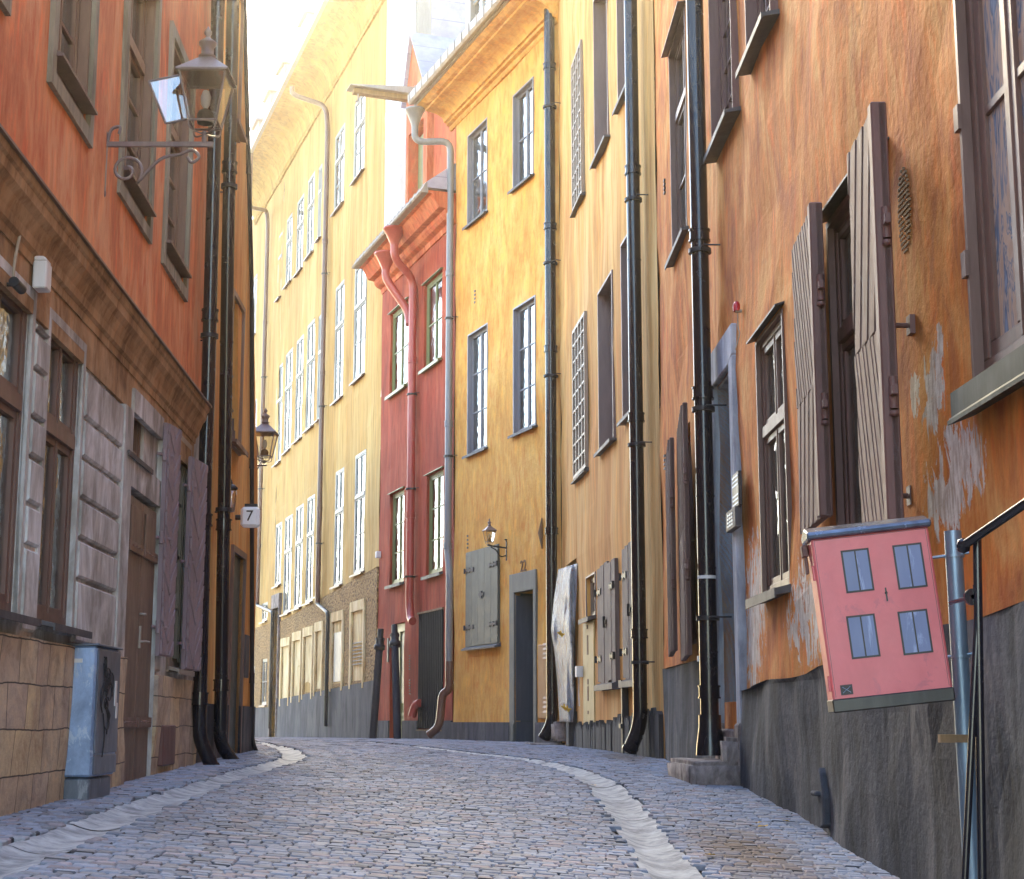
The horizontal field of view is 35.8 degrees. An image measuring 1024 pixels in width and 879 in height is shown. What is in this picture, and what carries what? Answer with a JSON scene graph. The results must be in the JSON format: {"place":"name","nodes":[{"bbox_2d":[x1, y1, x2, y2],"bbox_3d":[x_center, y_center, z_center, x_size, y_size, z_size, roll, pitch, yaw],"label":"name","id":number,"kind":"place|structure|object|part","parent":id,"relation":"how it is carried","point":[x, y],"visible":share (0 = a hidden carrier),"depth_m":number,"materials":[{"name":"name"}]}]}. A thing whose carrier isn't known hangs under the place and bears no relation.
{"place":"outdoors","nodes":[
{"label":"outdoors","id":0,"kind":"place"},
{"bbox_2d":[247,0,321,218],"label":"sky","id":1,"kind":"structure","parent":0,"point":[273,34],"materials":[{"name":"white"}]},
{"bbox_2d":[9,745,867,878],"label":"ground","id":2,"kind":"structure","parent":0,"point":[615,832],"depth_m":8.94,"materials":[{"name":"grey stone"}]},
{"bbox_2d":[0,0,224,816],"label":"orange house","id":3,"kind":"structure","parent":2,"relation":"on","point":[107,368],"depth_m":10.95,"materials":[{"name":"paint"}]},
{"bbox_2d":[0,0,11,15],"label":"window","id":4,"kind":"structure","parent":3,"relation":"in","point":[5,5],"depth_m":8.46,"materials":[{"name":"brown glass"}]},
{"bbox_2d":[0,255,41,626],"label":"window","id":5,"kind":"structure","parent":3,"relation":"in","point":[13,320],"depth_m":8.82,"materials":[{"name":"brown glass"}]},
{"bbox_2d":[6,235,51,293],"bbox_3d":[-2.687,-1.037,8.820,0.100,0.560,0.625,0,-10,-1],"label":"wall light","id":6,"kind":"object","parent":3,"relation":"attached to","point":[42,275],"visible":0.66,"depth_m":8.99,"materials":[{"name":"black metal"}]},
{"bbox_2d":[35,307,92,638],"bbox_3d":[-2.755,0.238,9.763,0.217,1.915,0.984,0,-10,-2],"label":"window","id":7,"kind":"structure","parent":3,"relation":"in","point":[60,424],"depth_m":9.94,"materials":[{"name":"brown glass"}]},
{"bbox_2d":[46,0,99,148],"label":"window","id":8,"kind":"structure","parent":3,"relation":"in","point":[73,24],"depth_m":10.34,"materials":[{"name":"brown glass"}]},
{"bbox_2d":[117,0,161,243],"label":"window","id":9,"kind":"structure","parent":3,"relation":"in","point":[142,19],"depth_m":12.56,"materials":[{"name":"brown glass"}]},
{"bbox_2d":[127,419,153,474],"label":"window","id":10,"kind":"structure","parent":3,"relation":"in","point":[135,454],"depth_m":12.46,"materials":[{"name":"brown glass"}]},
{"bbox_2d":[123,495,157,781],"bbox_3d":[-2.878,1.654,12.163,0.149,2.389,1.173,0,-10,-2],"label":"door","id":11,"kind":"structure","parent":3,"relation":"in","point":[142,557],"depth_m":12.20,"materials":[{"name":"brown wood"}]},
{"bbox_2d":[104,26,236,196],"bbox_3d":[-2.404,-2.294,11.089,0.885,1.271,0.364,0,-10,0],"label":"wall lantern","id":12,"kind":"object","parent":3,"relation":"attached to","point":[206,69],"depth_m":11.04,"materials":[{"name":"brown metal"}]},
{"bbox_2d":[148,74,191,124],"bbox_3d":[-2.388,-2.391,11.147,0.262,0.341,0.018,-16,-6,-16],"label":"lantern door","id":13,"kind":"structure","parent":12,"relation":"in","point":[184,119],"depth_m":11.13,"materials":[{"name":"clear glass"}]},
{"bbox_2d":[161,20,195,301],"bbox_3d":[-2.965,-2.404,13.924,0.200,2.139,1.249,0,-10,-2],"label":"window","id":14,"kind":"structure","parent":3,"relation":"in","point":[177,203],"depth_m":14.28,"materials":[{"name":"brown glass"}]},
{"bbox_2d":[166,436,194,676],"bbox_3d":[-2.951,1.031,14.122,0.192,2.113,0.844,0,-10,-2],"label":"window","id":15,"kind":"structure","parent":3,"relation":"in","point":[172,663],"depth_m":14.37,"materials":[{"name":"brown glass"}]},
{"bbox_2d":[0,741,306,878],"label":"stone gutter","id":16,"kind":"object","parent":2,"relation":"on","point":[55,842],"visible":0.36,"depth_m":8.81,"materials":[{"name":"grey stone"}]},
{"bbox_2d":[196,0,257,762],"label":"amber house","id":17,"kind":"structure","parent":2,"relation":"on","point":[230,721],"depth_m":17.48,"materials":[{"name":"paint"}]},
{"bbox_2d":[231,479,237,511],"bbox_3d":[-2.947,0.577,16.436,0.206,0.362,0.130,0,-10,-2],"label":"wall lamp","id":18,"kind":"object","parent":17,"relation":"attached to","point":[234,487],"visible":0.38,"depth_m":16.45,"materials":[{"name":"black metal"}]},
{"bbox_2d":[229,556,239,752],"bbox_3d":[-3.279,2.604,17.648,0.310,2.632,0.927,0,-10,-2],"label":"door","id":19,"kind":"structure","parent":17,"relation":"in","point":[237,561],"depth_m":17.92,"materials":[{"name":"brown wood"}]},
{"bbox_2d":[232,288,248,457],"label":"window","id":20,"kind":"structure","parent":17,"relation":"in","point":[237,446],"depth_m":17.94,"materials":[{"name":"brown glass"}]},
{"bbox_2d":[237,0,247,144],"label":"window","id":21,"kind":"structure","parent":17,"relation":"in","point":[241,137],"depth_m":17.77,"materials":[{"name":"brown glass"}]},
{"bbox_2d":[235,504,259,527],"bbox_3d":[-2.962,0.852,17.721,0.290,0.265,0.128,0,-10,0],"label":"number sign","id":22,"kind":"object","parent":17,"relation":"attached to","point":[249,517],"visible":1,"depth_m":17.67,"materials":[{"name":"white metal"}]},
{"bbox_2d":[256,408,278,467],"bbox_3d":[-3.092,0.003,19.738,0.345,0.819,0.310,0,-10,0],"label":"wall lantern","id":23,"kind":"object","parent":17,"relation":"attached to","point":[264,428],"depth_m":19.70,"materials":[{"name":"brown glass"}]},
{"bbox_2d":[252,175,284,736],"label":"yellow house","id":24,"kind":"structure","parent":2,"relation":"on","point":[275,207],"depth_m":55.23,"materials":[{"name":"paint"}]},
{"bbox_2d":[254,273,257,334],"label":"window","id":25,"kind":"structure","parent":24,"relation":"in","point":[255,279],"depth_m":60.04,"materials":[{"name":"white glass"}]},
{"bbox_2d":[255,399,256,426],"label":"window","id":26,"kind":"structure","parent":24,"relation":"in","point":[256,399],"depth_m":58.15,"materials":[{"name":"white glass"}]},
{"bbox_2d":[258,659,266,706],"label":"window","id":27,"kind":"structure","parent":24,"relation":"in","point":[264,671],"depth_m":53.51,"materials":[{"name":"white glass"}]},
{"bbox_2d":[259,602,267,623],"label":"window","id":28,"kind":"structure","parent":24,"relation":"in","point":[264,614],"depth_m":54.11,"materials":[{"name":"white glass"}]},
{"bbox_2d":[250,0,465,737],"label":"long yellow house","id":29,"kind":"structure","parent":2,"relation":"on","point":[329,147],"depth_m":45.56,"materials":[{"name":"paint"}]},
{"bbox_2d":[271,522,281,588],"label":"window","id":30,"kind":"structure","parent":29,"relation":"in","point":[279,526],"depth_m":52.34,"materials":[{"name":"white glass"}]},
{"bbox_2d":[271,363,282,467],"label":"window","id":31,"kind":"structure","parent":29,"relation":"in","point":[279,401],"depth_m":53.57,"materials":[{"name":"white glass"}]},
{"bbox_2d":[274,231,282,302],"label":"window","id":32,"kind":"structure","parent":29,"relation":"in","point":[278,297],"depth_m":54.90,"materials":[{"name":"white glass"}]},
{"bbox_2d":[279,514,292,616],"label":"window","id":33,"kind":"structure","parent":29,"relation":"in","point":[289,520],"depth_m":50.67,"materials":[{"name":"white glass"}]},
{"bbox_2d":[280,348,292,456],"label":"window","id":34,"kind":"structure","parent":29,"relation":"in","point":[289,357],"depth_m":52.18,"materials":[{"name":"white glass"}]},
{"bbox_2d":[282,213,292,289],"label":"window","id":35,"kind":"structure","parent":29,"relation":"in","point":[289,222],"depth_m":53.62,"materials":[{"name":"white glass"}]},
{"bbox_2d":[290,503,303,611],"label":"window","id":36,"kind":"structure","parent":29,"relation":"in","point":[300,509],"depth_m":49.00,"materials":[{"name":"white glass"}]},
{"bbox_2d":[291,334,303,445],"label":"window","id":37,"kind":"structure","parent":29,"relation":"in","point":[300,343],"depth_m":50.44,"materials":[{"name":"white glass"}]},
{"bbox_2d":[292,194,303,278],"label":"window","id":38,"kind":"structure","parent":29,"relation":"in","point":[300,211],"depth_m":51.82,"materials":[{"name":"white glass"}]},
{"bbox_2d":[301,494,314,605],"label":"window","id":39,"kind":"structure","parent":29,"relation":"in","point":[311,500],"depth_m":47.39,"materials":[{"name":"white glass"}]},
{"bbox_2d":[302,318,314,433],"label":"window","id":40,"kind":"structure","parent":29,"relation":"in","point":[310,380],"depth_m":48.81,"materials":[{"name":"white glass"}]},
{"bbox_2d":[303,171,314,261],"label":"window","id":41,"kind":"structure","parent":29,"relation":"in","point":[311,183],"depth_m":50.23,"materials":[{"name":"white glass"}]},
{"bbox_2d":[313,315,320,423],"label":"window","id":42,"kind":"structure","parent":29,"relation":"in","point":[319,332],"depth_m":47.57,"materials":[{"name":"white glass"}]},
{"bbox_2d":[314,164,322,243],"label":"window","id":43,"kind":"structure","parent":29,"relation":"in","point":[320,185],"depth_m":48.89,"materials":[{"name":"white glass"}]},
{"bbox_2d":[329,467,343,589],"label":"window","id":44,"kind":"structure","parent":29,"relation":"in","point":[339,486],"depth_m":43.71,"materials":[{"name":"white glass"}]},
{"bbox_2d":[330,280,343,405],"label":"window","id":45,"kind":"structure","parent":29,"relation":"in","point":[339,311],"depth_m":45.05,"materials":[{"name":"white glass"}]},
{"bbox_2d":[330,123,344,216],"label":"window","id":46,"kind":"structure","parent":29,"relation":"in","point":[340,138],"depth_m":46.32,"materials":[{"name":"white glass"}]},
{"bbox_2d":[349,96,364,186],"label":"window","id":47,"kind":"structure","parent":29,"relation":"in","point":[359,123],"depth_m":43.99,"materials":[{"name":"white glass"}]},
{"bbox_2d":[349,449,365,577],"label":"window","id":48,"kind":"structure","parent":29,"relation":"in","point":[360,459],"depth_m":41.41,"materials":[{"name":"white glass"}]},
{"bbox_2d":[349,269,366,385],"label":"window","id":49,"kind":"structure","parent":29,"relation":"in","point":[360,304],"depth_m":42.64,"materials":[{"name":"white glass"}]},
{"bbox_2d":[346,32,455,738],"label":"red house","id":50,"kind":"structure","parent":2,"relation":"on","point":[400,261],"depth_m":36.43,"materials":[{"name":"paint"}]},
{"bbox_2d":[384,486,404,589],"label":"window","id":51,"kind":"structure","parent":50,"relation":"in","point":[398,498],"depth_m":37.74,"materials":[{"name":"white glass"}]},
{"bbox_2d":[385,297,408,399],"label":"window","id":52,"kind":"structure","parent":50,"relation":"in","point":[400,331],"depth_m":38.65,"materials":[{"name":"white glass"}]},
{"bbox_2d":[397,623,404,737],"bbox_3d":[-2.574,5.740,36.803,0.090,2.940,1.234,4,-11,-19],"label":"door","id":53,"kind":"structure","parent":50,"relation":"in","point":[401,627],"depth_m":36.74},
{"bbox_2d":[418,134,422,188],"bbox_3d":[-2.052,-6.182,37.825,0.070,2.443,1.161,4,-11,-19],"label":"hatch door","id":54,"kind":"structure","parent":50,"relation":"in","point":[420,147],"depth_m":38.24,"materials":[{"name":"beige wood"}]},
{"bbox_2d":[416,607,443,730],"bbox_3d":[-1.744,4.981,34.260,0.110,2.585,1.923,4,-11,-19],"label":"corrugated door","id":55,"kind":"structure","parent":50,"relation":"in","point":[431,622],"depth_m":34.23,"materials":[{"name":"grey metal"}]},
{"bbox_2d":[418,267,442,374],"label":"window","id":56,"kind":"structure","parent":50,"relation":"in","point":[433,335],"depth_m":35.88,"materials":[{"name":"white glass"}]},
{"bbox_2d":[420,466,443,580],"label":"window","id":57,"kind":"structure","parent":50,"relation":"in","point":[436,490],"depth_m":34.81,"materials":[{"name":"white glass"}]},
{"bbox_2d":[405,0,561,742],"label":"golden house","id":58,"kind":"structure","parent":2,"relation":"on","point":[487,86],"depth_m":31.11,"materials":[{"name":"paint"}]},
{"bbox_2d":[462,118,487,230],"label":"window","id":59,"kind":"structure","parent":58,"relation":"in","point":[477,140],"depth_m":33.62,"materials":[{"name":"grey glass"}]},
{"bbox_2d":[462,323,487,458],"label":"window","id":60,"kind":"structure","parent":58,"relation":"in","point":[477,341],"depth_m":32.77,"materials":[{"name":"grey glass"}]},
{"bbox_2d":[482,518,506,560],"bbox_3d":[-0.309,1.906,30.315,0.488,0.801,0.227,4,-11,-21],"label":"wall lantern","id":61,"kind":"object","parent":58,"relation":"attached to","point":[489,528],"depth_m":30.28,"materials":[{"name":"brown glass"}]},
{"bbox_2d":[507,76,534,194],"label":"window","id":62,"kind":"structure","parent":58,"relation":"in","point":[523,99],"depth_m":31.24,"materials":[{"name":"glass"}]},
{"bbox_2d":[507,295,537,438],"bbox_3d":[0.280,-1.364,30.151,0.294,2.571,1.235,4,-11,-21],"label":"window","id":63,"kind":"structure","parent":58,"relation":"in","point":[524,314],"depth_m":30.39,"materials":[{"name":"grey glass"}]},
{"bbox_2d":[516,593,532,741],"bbox_3d":[0.513,4.536,29.206,0.600,3.461,0.928,4,-11,-21],"label":"door","id":64,"kind":"structure","parent":58,"relation":"in","point":[524,602],"depth_m":29.60,"materials":[{"name":"grey wood"}]},
{"bbox_2d":[538,643,545,718],"bbox_3d":[0.599,4.271,28.091,0.085,1.321,0.636,4,-11,-21],"label":"service box","id":65,"kind":"object","parent":58,"relation":"attached to","point":[541,681],"visible":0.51,"depth_m":28.20,"materials":[{"name":"beige metal"}]},
{"bbox_2d":[558,0,665,758],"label":"ochre house","id":66,"kind":"structure","parent":2,"relation":"on","point":[610,396],"depth_m":22.78,"materials":[{"name":"paint"}]},
{"bbox_2d":[551,563,577,721],"bbox_3d":[0.786,3.371,26.232,0.295,2.568,1.290,2,-10,-13],"label":"plastic sheet","id":67,"kind":"object","parent":66,"relation":"attached to","point":[563,623],"visible":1,"depth_m":26.04,"materials":[{"name":"white plastic"}]},
{"bbox_2d":[578,571,595,624],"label":"window","id":68,"kind":"structure","parent":66,"relation":"in","point":[593,580],"depth_m":24.72,"materials":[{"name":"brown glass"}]},
{"bbox_2d":[583,620,594,723],"bbox_3d":[1.186,3.685,24.373,0.034,1.750,1.103,1,-10,-6],"label":"door","id":69,"kind":"structure","parent":66,"relation":"in","point":[589,627],"depth_m":24.31,"materials":[{"name":"beige wood"}]},
{"bbox_2d":[589,0,609,169],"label":"window","id":70,"kind":"structure","parent":66,"relation":"in","point":[601,125],"depth_m":24.94,"materials":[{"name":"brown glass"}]},
{"bbox_2d":[593,270,616,457],"bbox_3d":[1.487,-1.092,23.375,0.382,2.540,1.433,1,-10,-6],"label":"window","id":71,"kind":"structure","parent":66,"relation":"in","point":[605,302],"depth_m":23.94,"materials":[{"name":"brown glass"}]},
{"bbox_2d":[612,0,654,115],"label":"window","id":72,"kind":"structure","parent":66,"relation":"in","point":[619,3],"depth_m":22.74,"materials":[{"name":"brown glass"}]},
{"bbox_2d":[617,234,660,426],"bbox_3d":[1.694,-1.550,21.415,0.382,2.587,1.302,1,-10,-6],"label":"window","id":73,"kind":"structure","parent":66,"relation":"in","point":[623,247],"depth_m":21.92,"materials":[{"name":"brown glass"}]},
{"bbox_2d":[653,0,1023,878],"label":"rust house","id":74,"kind":"structure","parent":2,"relation":"on","point":[841,202],"depth_m":9.79,"materials":[{"name":"paint"}]},
{"bbox_2d":[661,0,688,269],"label":"window","id":75,"kind":"structure","parent":74,"relation":"in","point":[675,40],"depth_m":18.00,"materials":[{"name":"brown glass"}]},
{"bbox_2d":[688,435,696,644],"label":"window","id":76,"kind":"structure","parent":74,"relation":"in","point":[691,505],"depth_m":17.24,"materials":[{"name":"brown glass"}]},
{"bbox_2d":[703,0,740,164],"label":"window","id":77,"kind":"structure","parent":74,"relation":"in","point":[725,107],"depth_m":14.84,"materials":[{"name":"brown glass"}]},
{"bbox_2d":[715,723,740,765],"bbox_3d":[2.137,2.795,13.705,0.575,0.680,1.318,0,-10,-2],"label":"door base stone","id":78,"kind":"structure","parent":74,"relation":"in","point":[736,732],"depth_m":13.28,"materials":[{"name":"grey stone"}]},
{"bbox_2d":[733,301,741,349],"bbox_3d":[1.913,-0.965,13.458,0.070,0.427,0.064,0,-10,-1],"label":"alarm beacon","id":79,"kind":"object","parent":74,"relation":"attached to","point":[736,307],"visible":1,"depth_m":13.46,"materials":[{"name":"red plastic"}]},
{"bbox_2d":[735,0,779,78],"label":"window","id":80,"kind":"structure","parent":74,"relation":"in","point":[761,16],"depth_m":12.65,"materials":[{"name":"brown glass"}]},
{"bbox_2d":[745,301,791,608],"bbox_3d":[1.982,0.150,12.003,0.282,2.179,1.213,0,-10,-2],"label":"window","id":81,"kind":"structure","parent":74,"relation":"in","point":[774,469],"depth_m":12.21,"materials":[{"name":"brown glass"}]},
{"bbox_2d":[822,137,888,524],"bbox_3d":[2.038,-0.424,9.307,0.185,2.304,1.463,0,-10,-2],"label":"window","id":82,"kind":"structure","parent":74,"relation":"in","point":[836,212],"depth_m":9.86,"materials":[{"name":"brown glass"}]},
{"bbox_2d":[947,0,1023,425],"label":"window","id":83,"kind":"structure","parent":74,"relation":"in","point":[988,115],"depth_m":7.11,"materials":[{"name":"brown glass"}]},
{"bbox_2d":[948,498,1023,878],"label":"handrail","id":84,"kind":"object","parent":74,"relation":"attached to","point":[974,597],"visible":1,"depth_m":5.64,"materials":[{"name":"black metal"}]},
{"bbox_2d":[932,530,977,878],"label":"grey pole","id":85,"kind":"object","parent":2,"relation":"on","point":[959,656],"visible":0.83,"depth_m":6.52,"materials":[{"name":"grey metal"}]},
{"bbox_2d":[800,516,955,712],"bbox_3d":[1.482,0.712,6.473,0.516,0.756,0.232,-7,-11,4],"label":"meter box","id":86,"kind":"object","parent":85,"relation":"attached to","point":[879,618],"visible":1,"depth_m":6.38,"materials":[{"name":"pink paint"}]},
{"bbox_2d":[840,548,874,592],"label":"painted window","id":87,"kind":"structure","parent":86,"relation":"in","point":[856,563],"depth_m":6.41,"materials":[{"name":"blue paint"}]},
{"bbox_2d":[846,613,880,658],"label":"painted window","id":88,"kind":"structure","parent":86,"relation":"in","point":[862,629],"depth_m":6.37,"materials":[{"name":"blue paint"}]},
{"bbox_2d":[892,542,927,589],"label":"painted window","id":89,"kind":"structure","parent":86,"relation":"in","point":[908,558],"depth_m":6.40,"materials":[{"name":"blue paint"}]},
{"bbox_2d":[897,609,932,654],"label":"painted window","id":90,"kind":"structure","parent":86,"relation":"in","point":[914,626],"depth_m":6.35,"materials":[{"name":"blue paint"}]},
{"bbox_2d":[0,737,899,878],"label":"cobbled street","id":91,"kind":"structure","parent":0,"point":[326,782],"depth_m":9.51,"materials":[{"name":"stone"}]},
{"bbox_2d":[63,643,122,799],"bbox_3d":[-2.704,1.808,10.111,0.265,0.979,0.662,0,-10,-1],"label":"street cabinet","id":92,"kind":"object","parent":91,"relation":"on","point":[91,751],"visible":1,"depth_m":9.86,"materials":[{"name":"grey metal"}]},
{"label":"cabinet door","id":93,"kind":"part","parent":92,"relation":"part of","materials":[{"name":"grey metal"}]},
{"bbox_2d":[369,628,384,737],"bbox_3d":[-3.157,5.676,36.844,0.262,2.579,0.611,-4,-11,20],"label":"drainpipe post","id":94,"kind":"object","parent":91,"relation":"on","point":[379,646],"visible":0.98,"depth_m":36.79,"materials":[{"name":"black metal"}]},
{"bbox_2d":[389,624,400,738],"bbox_3d":[-2.596,5.415,35.468,0.261,2.640,1.456,1,-10,-8],"label":"drainpipe post","id":95,"kind":"object","parent":91,"relation":"on","point":[394,643],"visible":0.97,"depth_m":35.42,"materials":[{"name":"black metal"}]},
{"bbox_2d":[369,742,702,878],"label":"stone gutter","id":96,"kind":"object","parent":91,"relation":"on","point":[646,839],"visible":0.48,"depth_m":10.12,"materials":[{"name":"grey stone"}]},
{"bbox_2d":[525,742,564,744],"bbox_3d":[0.562,5.325,27.317,0.646,0.222,1.168,1,-10,-6],"label":"stone step","id":97,"kind":"object","parent":91,"relation":"on","point":[531,743],"visible":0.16,"depth_m":26.84,"materials":[{"name":"grey stone"}]},
{"bbox_2d":[551,721,565,741],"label":"stone block","id":98,"kind":"structure","parent":97,"relation":"on","point":[558,730],"depth_m":26.65,"materials":[{"name":"grey stone"}]},
{"bbox_2d":[667,757,740,785],"bbox_3d":[1.688,3.031,13.846,0.484,0.477,1.719,0,-10,-2],"label":"stone step","id":99,"kind":"object","parent":91,"relation":"on","point":[706,771],"visible":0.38,"depth_m":13.05,"materials":[{"name":"grey stone"}]},
{"bbox_2d":[720,737,737,765],"bbox_3d":[1.837,2.658,13.179,0.213,0.374,0.172,0,-10,-2],"label":"stone step","id":100,"kind":"object","parent":99,"relation":"on","point":[729,749],"visible":0.54,"depth_m":13.12,"materials":[{"name":"grey stone"}]}
]}

